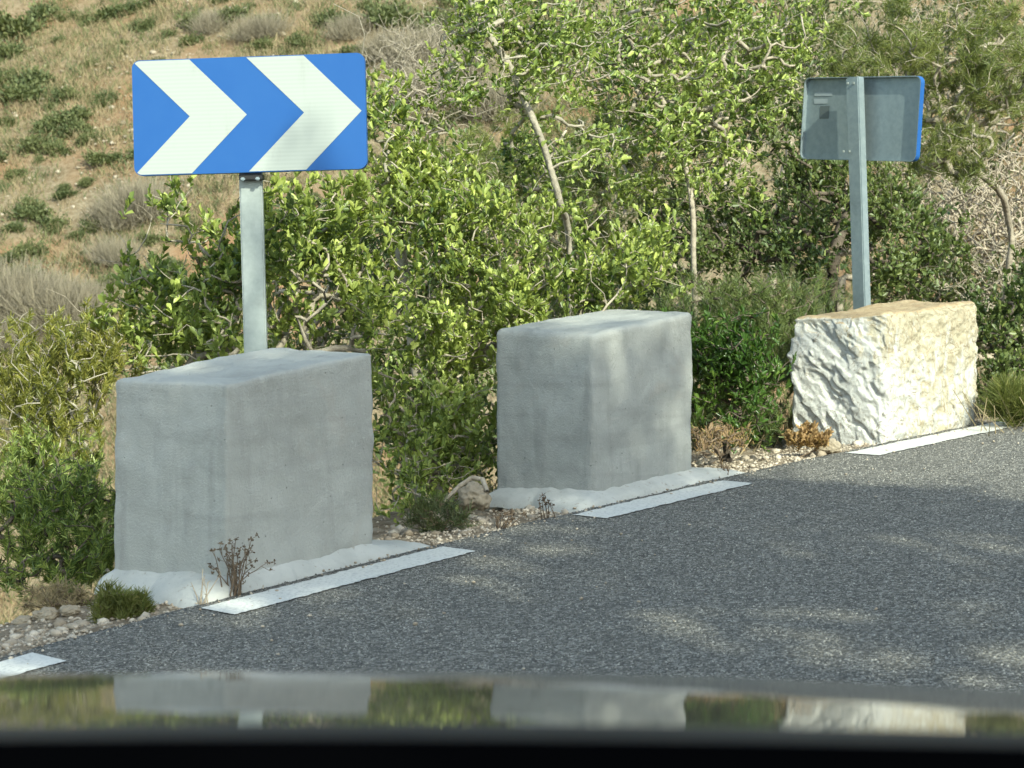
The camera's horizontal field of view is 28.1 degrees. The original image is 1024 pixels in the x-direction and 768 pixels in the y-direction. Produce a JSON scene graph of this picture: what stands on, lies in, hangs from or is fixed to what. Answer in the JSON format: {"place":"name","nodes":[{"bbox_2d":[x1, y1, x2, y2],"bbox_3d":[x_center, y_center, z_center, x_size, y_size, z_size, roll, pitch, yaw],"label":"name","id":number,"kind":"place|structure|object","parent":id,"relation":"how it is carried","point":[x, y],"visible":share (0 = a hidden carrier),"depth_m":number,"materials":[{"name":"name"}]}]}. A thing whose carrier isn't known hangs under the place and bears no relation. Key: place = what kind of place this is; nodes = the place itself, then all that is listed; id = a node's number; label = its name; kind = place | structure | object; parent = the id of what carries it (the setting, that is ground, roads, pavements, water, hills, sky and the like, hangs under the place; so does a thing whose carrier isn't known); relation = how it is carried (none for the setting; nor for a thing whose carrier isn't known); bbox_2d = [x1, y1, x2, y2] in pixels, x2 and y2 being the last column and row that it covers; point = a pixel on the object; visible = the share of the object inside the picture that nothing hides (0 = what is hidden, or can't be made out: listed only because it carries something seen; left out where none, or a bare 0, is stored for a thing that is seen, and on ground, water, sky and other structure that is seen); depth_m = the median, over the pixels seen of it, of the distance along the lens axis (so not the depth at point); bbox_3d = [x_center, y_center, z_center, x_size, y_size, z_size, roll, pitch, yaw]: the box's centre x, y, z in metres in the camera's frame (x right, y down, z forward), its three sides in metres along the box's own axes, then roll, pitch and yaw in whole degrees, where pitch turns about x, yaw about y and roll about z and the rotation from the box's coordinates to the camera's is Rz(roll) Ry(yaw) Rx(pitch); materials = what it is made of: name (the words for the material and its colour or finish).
{"place":"outdoors","nodes":[
{"label":"outdoors","id":0,"kind":"place"},
{"bbox_2d":[0,419,1023,691],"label":"road","id":1,"kind":"structure","parent":0,"point":[926,547],"depth_m":6.17,"materials":[{"name":"grey asphalt"}]},
{"bbox_2d":[0,652,65,675],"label":"road marking","id":2,"kind":"object","parent":1,"relation":"on","point":[17,665],"visible":0.89,"depth_m":5.71,"materials":[{"name":"paint"}]},
{"bbox_2d":[207,533,275,596],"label":"dry weed","id":3,"kind":"object","parent":1,"relation":"on","point":[236,586],"visible":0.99,"depth_m":6.56,"materials":[{"name":"brown plant"}]},
{"bbox_2d":[202,546,473,613],"bbox_3d":[-0.550,0.638,6.747,0.195,0.046,1.170,1,5,39],"label":"road marking","id":4,"kind":"object","parent":1,"relation":"on","point":[284,593],"visible":1,"depth_m":6.70,"materials":[{"name":"paint"}]},
{"bbox_2d":[0,671,1023,767],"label":"car","id":5,"kind":"object","parent":1,"relation":"on","point":[329,719],"visible":1,"depth_m":0.98,"materials":[{"name":"black paint"}]},
{"bbox_2d":[573,480,750,517],"bbox_3d":[0.609,0.451,8.079,0.194,0.038,0.951,2,5,43],"label":"road marking","id":6,"kind":"object","parent":1,"relation":"on","point":[653,501],"visible":1,"depth_m":8.06,"materials":[{"name":"paint"}]},
{"bbox_2d":[847,421,1023,454],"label":"road marking","id":7,"kind":"object","parent":1,"relation":"on","point":[912,443],"visible":0.94,"depth_m":9.40,"materials":[{"name":"paint"}]},
{"bbox_2d":[0,0,1023,656],"bbox_3d":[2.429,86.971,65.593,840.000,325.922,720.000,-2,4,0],"label":"ground","id":8,"kind":"structure","parent":0,"point":[70,174],"depth_m":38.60,"materials":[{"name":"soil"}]},
{"bbox_2d":[0,37,31,59],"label":"scrub bush","id":9,"kind":"object","parent":8,"relation":"on","point":[5,50],"visible":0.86,"depth_m":44.91,"materials":[{"name":"green plant"}]},
{"bbox_2d":[0,75,50,107],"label":"scrub bush","id":10,"kind":"object","parent":8,"relation":"on","point":[24,92],"visible":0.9,"depth_m":42.61,"materials":[{"name":"green plant"}]},
{"bbox_2d":[0,6,52,40],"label":"scrub bush","id":11,"kind":"object","parent":8,"relation":"on","point":[26,24],"visible":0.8,"depth_m":45.83,"materials":[{"name":"green plant"}]},
{"bbox_2d":[0,198,55,223],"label":"scrub bush","id":12,"kind":"object","parent":8,"relation":"on","point":[32,212],"visible":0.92,"depth_m":38.50,"materials":[{"name":"green plant"}]},
{"bbox_2d":[11,237,50,261],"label":"scrub bush","id":13,"kind":"object","parent":8,"relation":"on","point":[32,250],"visible":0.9,"depth_m":37.25,"materials":[{"name":"green plant"}]},
{"bbox_2d":[10,59,57,87],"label":"scrub bush","id":14,"kind":"object","parent":8,"relation":"on","point":[33,74],"visible":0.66,"depth_m":43.14,"materials":[{"name":"green plant"}]},
{"bbox_2d":[12,129,63,156],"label":"scrub bush","id":15,"kind":"object","parent":8,"relation":"on","point":[31,142],"visible":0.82,"depth_m":40.76,"materials":[{"name":"green plant"}]},
{"bbox_2d":[0,248,88,314],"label":"grey bush","id":16,"kind":"object","parent":8,"relation":"on","point":[16,277],"visible":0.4,"depth_m":35.45,"materials":[{"name":"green plant"}]},
{"bbox_2d":[20,0,68,21],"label":"scrub bush","id":17,"kind":"object","parent":8,"relation":"on","point":[42,10],"visible":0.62,"depth_m":46.58,"materials":[{"name":"green plant"}]},
{"bbox_2d":[28,113,63,135],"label":"scrub bush","id":18,"kind":"object","parent":8,"relation":"on","point":[41,125],"visible":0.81,"depth_m":41.31,"materials":[{"name":"green plant"}]},
{"bbox_2d":[32,606,60,620],"bbox_3d":[-1.535,0.763,6.748,0.088,0.058,0.075,0,4,20],"label":"rock","id":19,"kind":"object","parent":8,"relation":"on","point":[48,613],"visible":0.87,"depth_m":6.72,"materials":[{"name":"stone"}]},
{"bbox_2d":[0,258,95,319],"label":"grey bush","id":20,"kind":"object","parent":8,"relation":"on","point":[4,296],"visible":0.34,"depth_m":35.28,"materials":[{"name":"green plant"}]},
{"bbox_2d":[0,263,102,323],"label":"grey bush","id":21,"kind":"object","parent":8,"relation":"on","point":[41,296],"visible":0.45,"depth_m":35.14,"materials":[{"name":"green plant"}]},
{"bbox_2d":[13,573,99,614],"bbox_3d":[-1.551,0.742,7.013,0.294,0.231,0.296,-4,4,-34],"label":"dry brush","id":22,"kind":"object","parent":8,"relation":"on","point":[55,598],"visible":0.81,"depth_m":6.99,"materials":[{"name":"brown plant"}]},
{"bbox_2d":[0,411,115,603],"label":"dark bush","id":23,"kind":"object","parent":8,"relation":"on","point":[29,489],"visible":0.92,"depth_m":7.43,"materials":[{"name":"green plant"}]},
{"bbox_2d":[0,272,118,331],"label":"grey bush","id":24,"kind":"object","parent":8,"relation":"on","point":[46,309],"visible":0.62,"depth_m":34.98,"materials":[{"name":"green plant"}]},
{"bbox_2d":[48,85,82,103],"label":"scrub bush","id":25,"kind":"object","parent":8,"relation":"on","point":[62,95],"visible":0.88,"depth_m":42.41,"materials":[{"name":"green plant"}]},
{"bbox_2d":[44,102,95,127],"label":"scrub bush","id":26,"kind":"object","parent":8,"relation":"on","point":[82,113],"visible":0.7,"depth_m":41.49,"materials":[{"name":"green plant"}]},
{"bbox_2d":[0,296,146,571],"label":"heath bush","id":27,"kind":"object","parent":8,"relation":"on","point":[79,368],"visible":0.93,"depth_m":7.93,"materials":[{"name":"green plant"}]},
{"bbox_2d":[52,116,95,139],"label":"scrub bush","id":28,"kind":"object","parent":8,"relation":"on","point":[79,125],"visible":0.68,"depth_m":41.08,"materials":[{"name":"green plant"}]},
{"bbox_2d":[61,273,122,305],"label":"grey bush","id":29,"kind":"object","parent":8,"relation":"on","point":[100,291],"visible":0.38,"depth_m":35.60,"materials":[{"name":"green plant"}]},
{"bbox_2d":[78,147,127,165],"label":"scrub bush","id":30,"kind":"object","parent":8,"relation":"on","point":[96,158],"visible":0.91,"depth_m":39.68,"materials":[{"name":"green plant"}]},
{"bbox_2d":[70,189,137,222],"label":"grey bush","id":31,"kind":"object","parent":8,"relation":"on","point":[94,209],"visible":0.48,"depth_m":37.83,"materials":[{"name":"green plant"}]},
{"bbox_2d":[70,231,138,262],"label":"grey bush","id":32,"kind":"object","parent":8,"relation":"on","point":[99,251],"visible":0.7,"depth_m":36.82,"materials":[{"name":"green plant"}]},
{"bbox_2d":[71,198,151,231],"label":"grey bush","id":33,"kind":"object","parent":8,"relation":"on","point":[115,224],"visible":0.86,"depth_m":37.54,"materials":[{"name":"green plant"}]},
{"bbox_2d":[87,1,142,22],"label":"scrub bush","id":34,"kind":"object","parent":8,"relation":"on","point":[108,11],"visible":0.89,"depth_m":45.79,"materials":[{"name":"green plant"}]},
{"bbox_2d":[83,577,158,623],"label":"green tuft","id":35,"kind":"object","parent":8,"relation":"on","point":[111,601],"visible":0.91,"depth_m":6.38,"materials":[{"name":"green plant"}]},
{"bbox_2d":[89,236,161,266],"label":"grey bush","id":36,"kind":"object","parent":8,"relation":"on","point":[116,255],"visible":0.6,"depth_m":36.63,"materials":[{"name":"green plant"}]},
{"bbox_2d":[69,172,187,218],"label":"grey bush","id":37,"kind":"object","parent":8,"relation":"on","point":[115,192],"visible":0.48,"depth_m":37.67,"materials":[{"name":"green plant"}]},
{"bbox_2d":[92,174,217,221],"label":"grey bush","id":38,"kind":"object","parent":8,"relation":"on","point":[143,205],"visible":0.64,"depth_m":37.50,"materials":[{"name":"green plant"}]},
{"bbox_2d":[174,7,202,32],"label":"scrub bush","id":39,"kind":"object","parent":8,"relation":"on","point":[185,18],"visible":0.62,"depth_m":44.47,"materials":[{"name":"green plant"}]},
{"bbox_2d":[173,8,236,34],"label":"grey bush","id":40,"kind":"object","parent":8,"relation":"on","point":[207,29],"visible":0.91,"depth_m":44.08,"materials":[{"name":"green plant"}]},
{"bbox_2d":[212,2,252,25],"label":"scrub bush","id":41,"kind":"object","parent":8,"relation":"on","point":[237,10],"visible":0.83,"depth_m":44.34,"materials":[{"name":"green plant"}]},
{"bbox_2d":[46,169,419,368],"bbox_3d":[-1.018,-0.034,8.291,1.571,1.776,0.946,-4,5,-39],"label":"evergreen shrub","id":42,"kind":"object","parent":8,"relation":"on","point":[310,232],"visible":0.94,"depth_m":8.23,"materials":[{"name":"green plant"}]},
{"bbox_2d":[132,53,367,352],"bbox_3d":[-0.919,-0.133,7.449,0.846,2.095,0.102,-1,4,4],"label":"chevron sign","id":43,"kind":"object","parent":8,"relation":"on","point":[251,120],"visible":0.9,"depth_m":7.36,"materials":[{"name":"metal"}]},
{"bbox_2d":[212,9,290,41],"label":"grey bush","id":44,"kind":"object","parent":8,"relation":"on","point":[243,32],"visible":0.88,"depth_m":43.22,"materials":[{"name":"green plant"}]},
{"bbox_2d":[94,348,428,607],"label":"concrete block","id":45,"kind":"structure","parent":8,"relation":"on","point":[272,448],"depth_m":6.81,"materials":[{"name":"grey concrete"}]},
{"bbox_2d":[1,0,530,419],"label":"hill rubble","id":46,"kind":"object","parent":8,"relation":"on","point":[153,52],"visible":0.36,"depth_m":41.17,"materials":[{"name":"stone"}]},
{"bbox_2d":[235,6,304,36],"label":"grey bush","id":47,"kind":"object","parent":8,"relation":"on","point":[271,24],"visible":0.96,"depth_m":43.25,"materials":[{"name":"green plant"}]},
{"bbox_2d":[101,174,439,397],"bbox_3d":[-1.181,0.214,10.361,1.742,2.562,1.525,-2,4,0],"label":"olive shrub","id":48,"kind":"object","parent":8,"relation":"on","point":[273,342],"visible":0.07,"depth_m":10.31,"materials":[{"name":"green plant"}]},
{"bbox_2d":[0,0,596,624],"bbox_3d":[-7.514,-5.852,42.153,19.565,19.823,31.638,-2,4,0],"label":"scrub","id":49,"kind":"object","parent":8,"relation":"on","point":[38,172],"visible":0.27,"depth_m":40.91,"materials":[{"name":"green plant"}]},
{"bbox_2d":[279,30,318,50],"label":"scrub bush","id":50,"kind":"object","parent":8,"relation":"on","point":[296,39],"visible":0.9,"depth_m":42.67,"materials":[{"name":"green plant"}]},
{"bbox_2d":[309,4,355,28],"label":"scrub bush","id":51,"kind":"object","parent":8,"relation":"on","point":[331,12],"visible":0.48,"depth_m":43.22,"materials":[{"name":"green plant"}]},
{"bbox_2d":[312,13,378,40],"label":"grey bush","id":52,"kind":"object","parent":8,"relation":"on","point":[351,33],"visible":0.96,"depth_m":42.51,"materials":[{"name":"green plant"}]},
{"bbox_2d":[322,5,378,34],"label":"grey bush","id":53,"kind":"object","parent":8,"relation":"on","point":[350,17],"visible":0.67,"depth_m":42.69,"materials":[{"name":"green plant"}]},
{"bbox_2d":[351,27,406,60],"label":"grey bush","id":54,"kind":"object","parent":8,"relation":"on","point":[374,56],"visible":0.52,"depth_m":41.39,"materials":[{"name":"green plant"}]},
{"bbox_2d":[348,0,417,33],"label":"scrub bush","id":55,"kind":"object","parent":8,"relation":"on","point":[389,12],"visible":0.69,"depth_m":42.66,"materials":[{"name":"green plant"}]},
{"bbox_2d":[353,25,419,59],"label":"grey bush","id":56,"kind":"object","parent":8,"relation":"on","point":[377,36],"visible":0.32,"depth_m":41.40,"materials":[{"name":"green plant"}]},
{"bbox_2d":[334,4,490,498],"bbox_3d":[-0.419,-0.450,9.455,0.548,2.565,0.851,0,4,30],"label":"slender tree","id":57,"kind":"object","parent":8,"relation":"on","point":[430,167],"visible":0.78,"depth_m":9.28,"materials":[{"name":"green plant"}]},
{"bbox_2d":[361,16,465,68],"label":"grey bush","id":58,"kind":"object","parent":8,"relation":"on","point":[424,49],"visible":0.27,"depth_m":40.56,"materials":[{"name":"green plant"}]},
{"bbox_2d":[334,260,497,508],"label":"olive shrub","id":59,"kind":"object","parent":8,"relation":"on","point":[489,373],"visible":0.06,"depth_m":10.41,"materials":[{"name":"green plant"}]},
{"bbox_2d":[340,0,501,341],"bbox_3d":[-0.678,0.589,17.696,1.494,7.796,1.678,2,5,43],"label":"bare bush","id":60,"kind":"object","parent":8,"relation":"on","point":[415,89],"visible":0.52,"depth_m":17.44,"materials":[{"name":"grey plant"}]},
{"bbox_2d":[353,319,496,525],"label":"evergreen shrub","id":61,"kind":"object","parent":8,"relation":"on","point":[425,451],"visible":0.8,"depth_m":8.64,"materials":[{"name":"green plant"}]},
{"bbox_2d":[366,55,487,105],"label":"grey bush","id":62,"kind":"object","parent":8,"relation":"on","point":[419,87],"visible":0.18,"depth_m":39.54,"materials":[{"name":"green plant"}]},
{"bbox_2d":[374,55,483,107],"bbox_3d":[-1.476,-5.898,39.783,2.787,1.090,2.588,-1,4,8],"label":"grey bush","id":63,"kind":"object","parent":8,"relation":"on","point":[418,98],"visible":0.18,"depth_m":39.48,"materials":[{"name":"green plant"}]},
{"bbox_2d":[370,19,489,71],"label":"grey bush","id":64,"kind":"object","parent":8,"relation":"on","point":[432,41],"visible":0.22,"depth_m":40.59,"materials":[{"name":"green plant"}]},
{"bbox_2d":[404,5,466,33],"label":"scrub bush","id":65,"kind":"object","parent":8,"relation":"on","point":[419,21],"visible":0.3,"depth_m":42.20,"materials":[{"name":"green plant"}]},
{"bbox_2d":[400,486,481,532],"bbox_3d":[-0.281,0.519,7.764,0.284,0.284,0.300,-5,5,-42],"label":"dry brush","id":66,"kind":"object","parent":8,"relation":"on","point":[422,511],"visible":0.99,"depth_m":7.74,"materials":[{"name":"green plant"}]},
{"bbox_2d":[341,114,540,371],"bbox_3d":[-0.418,0.131,12.678,1.262,3.698,1.540,-2,4,0],"label":"olive shrub","id":67,"kind":"object","parent":8,"relation":"on","point":[422,292],"visible":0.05,"depth_m":12.54,"materials":[{"name":"green plant"}]},
{"bbox_2d":[425,475,488,520],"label":"dead branch","id":68,"kind":"object","parent":8,"relation":"on","point":[453,492],"visible":0.74,"depth_m":7.99,"materials":[{"name":"grey wood"}]},
{"bbox_2d":[457,481,491,510],"bbox_3d":[-0.145,0.435,7.946,0.136,0.114,0.132,-2,4,0],"label":"rock","id":69,"kind":"object","parent":8,"relation":"on","point":[477,494],"visible":0.95,"depth_m":7.90,"materials":[{"name":"stone"}]},
{"bbox_2d":[425,63,545,114],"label":"grey bush","id":70,"kind":"object","parent":8,"relation":"on","point":[500,99],"visible":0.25,"depth_m":38.94,"materials":[{"name":"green plant"}]},
{"bbox_2d":[439,68,554,122],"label":"grey bush","id":71,"kind":"object","parent":8,"relation":"on","point":[493,112],"visible":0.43,"depth_m":38.80,"materials":[{"name":"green plant"}]},
{"bbox_2d":[490,508,526,528],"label":"dry weed","id":72,"kind":"object","parent":8,"relation":"on","point":[512,514],"visible":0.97,"depth_m":7.64,"materials":[{"name":"brown plant"}]},
{"bbox_2d":[0,417,1018,669],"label":"gravel","id":73,"kind":"structure","parent":8,"relation":"on","point":[64,627],"depth_m":7.64,"materials":[{"name":"beige gravel"}]},
{"bbox_2d":[405,0,640,315],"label":"slender tree","id":74,"kind":"object","parent":8,"relation":"on","point":[545,38],"visible":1,"depth_m":9.55,"materials":[{"name":"green plant"}]},
{"bbox_2d":[368,172,694,383],"bbox_3d":[0.085,-0.189,9.099,1.443,1.528,1.047,-2,4,0],"label":"evergreen shrub","id":75,"kind":"object","parent":8,"relation":"on","point":[510,289],"visible":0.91,"depth_m":9.01,"materials":[{"name":"green plant"}]},
{"bbox_2d":[463,102,660,317],"bbox_3d":[0.352,0.128,13.611,1.478,4.051,1.612,-2,4,0],"label":"olive shrub","id":76,"kind":"object","parent":8,"relation":"on","point":[521,200],"visible":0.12,"depth_m":13.49,"materials":[{"name":"green plant"}]},
{"bbox_2d":[441,77,728,285],"bbox_3d":[0.460,-0.275,11.810,1.860,3.069,0.856,-3,4,-18],"label":"shrub","id":77,"kind":"object","parent":8,"relation":"on","point":[593,193],"visible":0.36,"depth_m":11.58,"materials":[{"name":"green plant"}]},
{"bbox_2d":[489,309,744,513],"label":"concrete block","id":78,"kind":"structure","parent":8,"relation":"on","point":[593,408],"depth_m":8.28,"materials":[{"name":"grey concrete"}]},
{"bbox_2d":[532,272,768,451],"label":"olive shrub","id":79,"kind":"object","parent":8,"relation":"on","point":[630,306],"visible":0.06,"depth_m":11.17,"materials":[{"name":"green plant"}]},
{"bbox_2d":[561,0,819,447],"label":"olive shrub","id":80,"kind":"object","parent":8,"relation":"on","point":[796,86],"visible":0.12,"depth_m":14.22,"materials":[{"name":"green plant"}]},
{"bbox_2d":[554,0,870,451],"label":"slender tree","id":81,"kind":"object","parent":8,"relation":"on","point":[673,107],"visible":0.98,"depth_m":10.61,"materials":[{"name":"green plant"}]},
{"bbox_2d":[691,418,753,468],"bbox_3d":[0.916,0.303,8.963,0.293,0.317,0.236,-2,4,0],"label":"dry brush","id":82,"kind":"object","parent":8,"relation":"on","point":[717,452],"visible":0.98,"depth_m":8.93,"materials":[{"name":"brown plant"}]},
{"bbox_2d":[533,0,912,435],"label":"olive shrub","id":83,"kind":"object","parent":8,"relation":"on","point":[814,8],"visible":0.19,"depth_m":16.89,"materials":[{"name":"green plant"}]},
{"bbox_2d":[660,304,796,461],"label":"glossy shrub","id":84,"kind":"object","parent":8,"relation":"on","point":[717,357],"visible":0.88,"depth_m":9.17,"materials":[{"name":"green plant"}]},
{"bbox_2d":[621,249,849,447],"bbox_3d":[1.201,-0.143,10.259,0.854,1.067,1.700,0,4,25],"label":"dark shrub","id":85,"kind":"object","parent":8,"relation":"on","point":[763,294],"visible":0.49,"depth_m":10.14,"materials":[{"name":"green plant"}]},
{"bbox_2d":[463,364,1023,492],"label":"slope grass","id":86,"kind":"structure","parent":8,"relation":"on","point":[975,411],"depth_m":9.83,"materials":[{"name":"brown plant"}]},
{"bbox_2d":[500,0,1023,450],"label":"scrub","id":87,"kind":"object","parent":8,"relation":"on","point":[1002,134],"visible":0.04,"depth_m":37.10,"materials":[{"name":"green plant"}]},
{"bbox_2d":[622,88,976,312],"bbox_3d":[1.564,-0.611,11.299,1.985,2.091,1.525,-2,4,0],"label":"dark oak","id":88,"kind":"object","parent":8,"relation":"on","point":[711,246],"visible":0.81,"depth_m":11.06,"materials":[{"name":"green plant"}]},
{"bbox_2d":[781,420,833,459],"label":"dry succulent","id":89,"kind":"object","parent":8,"relation":"on","point":[808,435],"visible":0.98,"depth_m":9.13,"materials":[{"name":"brown plant"}]},
{"bbox_2d":[729,5,939,311],"bbox_3d":[2.477,-0.549,15.171,1.550,4.502,1.914,0,4,19],"label":"olive shrub","id":90,"kind":"object","parent":8,"relation":"on","point":[843,279],"visible":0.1,"depth_m":14.91,"materials":[{"name":"green plant"}]},
{"bbox_2d":[800,76,924,309],"bbox_3d":[1.756,-0.558,10.498,0.181,2.073,0.804,-5,5,-39],"label":"sign from behind","id":91,"kind":"object","parent":8,"relation":"on","point":[857,122],"visible":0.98,"depth_m":10.41,"materials":[{"name":"metal"}]},
{"bbox_2d":[787,300,977,447],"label":"stone block","id":92,"kind":"structure","parent":8,"relation":"on","point":[879,373],"depth_m":9.62,"materials":[{"name":"beige stone"}]},
{"bbox_2d":[791,0,1023,301],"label":"olive shrub","id":93,"kind":"object","parent":8,"relation":"on","point":[948,61],"visible":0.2,"depth_m":17.60,"materials":[{"name":"green plant"}]},
{"bbox_2d":[807,0,1023,344],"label":"aleppo pine","id":94,"kind":"object","parent":8,"relation":"on","point":[921,49],"visible":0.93,"depth_m":12.37,"materials":[{"name":"green plant"}]},
{"bbox_2d":[842,217,1023,382],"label":"olive shrub","id":95,"kind":"object","parent":8,"relation":"on","point":[952,296],"visible":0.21,"depth_m":13.88,"materials":[{"name":"green plant"}]},
{"bbox_2d":[844,0,1023,293],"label":"pine tree","id":96,"kind":"object","parent":8,"relation":"on","point":[1009,161],"visible":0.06,"depth_m":18.41,"materials":[{"name":"green plant"}]},
{"bbox_2d":[887,109,1023,368],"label":"bare bush","id":97,"kind":"object","parent":8,"relation":"on","point":[976,200],"visible":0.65,"depth_m":14.86,"materials":[{"name":"plant"}]},
{"bbox_2d":[917,210,1023,341],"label":"bare bush","id":98,"kind":"object","parent":8,"relation":"on","point":[999,272],"visible":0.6,"depth_m":13.53,"materials":[{"name":"grey plant"}]},
{"bbox_2d":[958,244,1023,408],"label":"dark shrub","id":99,"kind":"object","parent":8,"relation":"on","point":[1009,351],"visible":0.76,"depth_m":10.85,"materials":[{"name":"green plant"}]},
{"bbox_2d":[975,369,1023,427],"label":"grass tuft","id":100,"kind":"object","parent":8,"relation":"on","point":[1010,391],"visible":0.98,"depth_m":9.71,"materials":[{"name":"green plant"}]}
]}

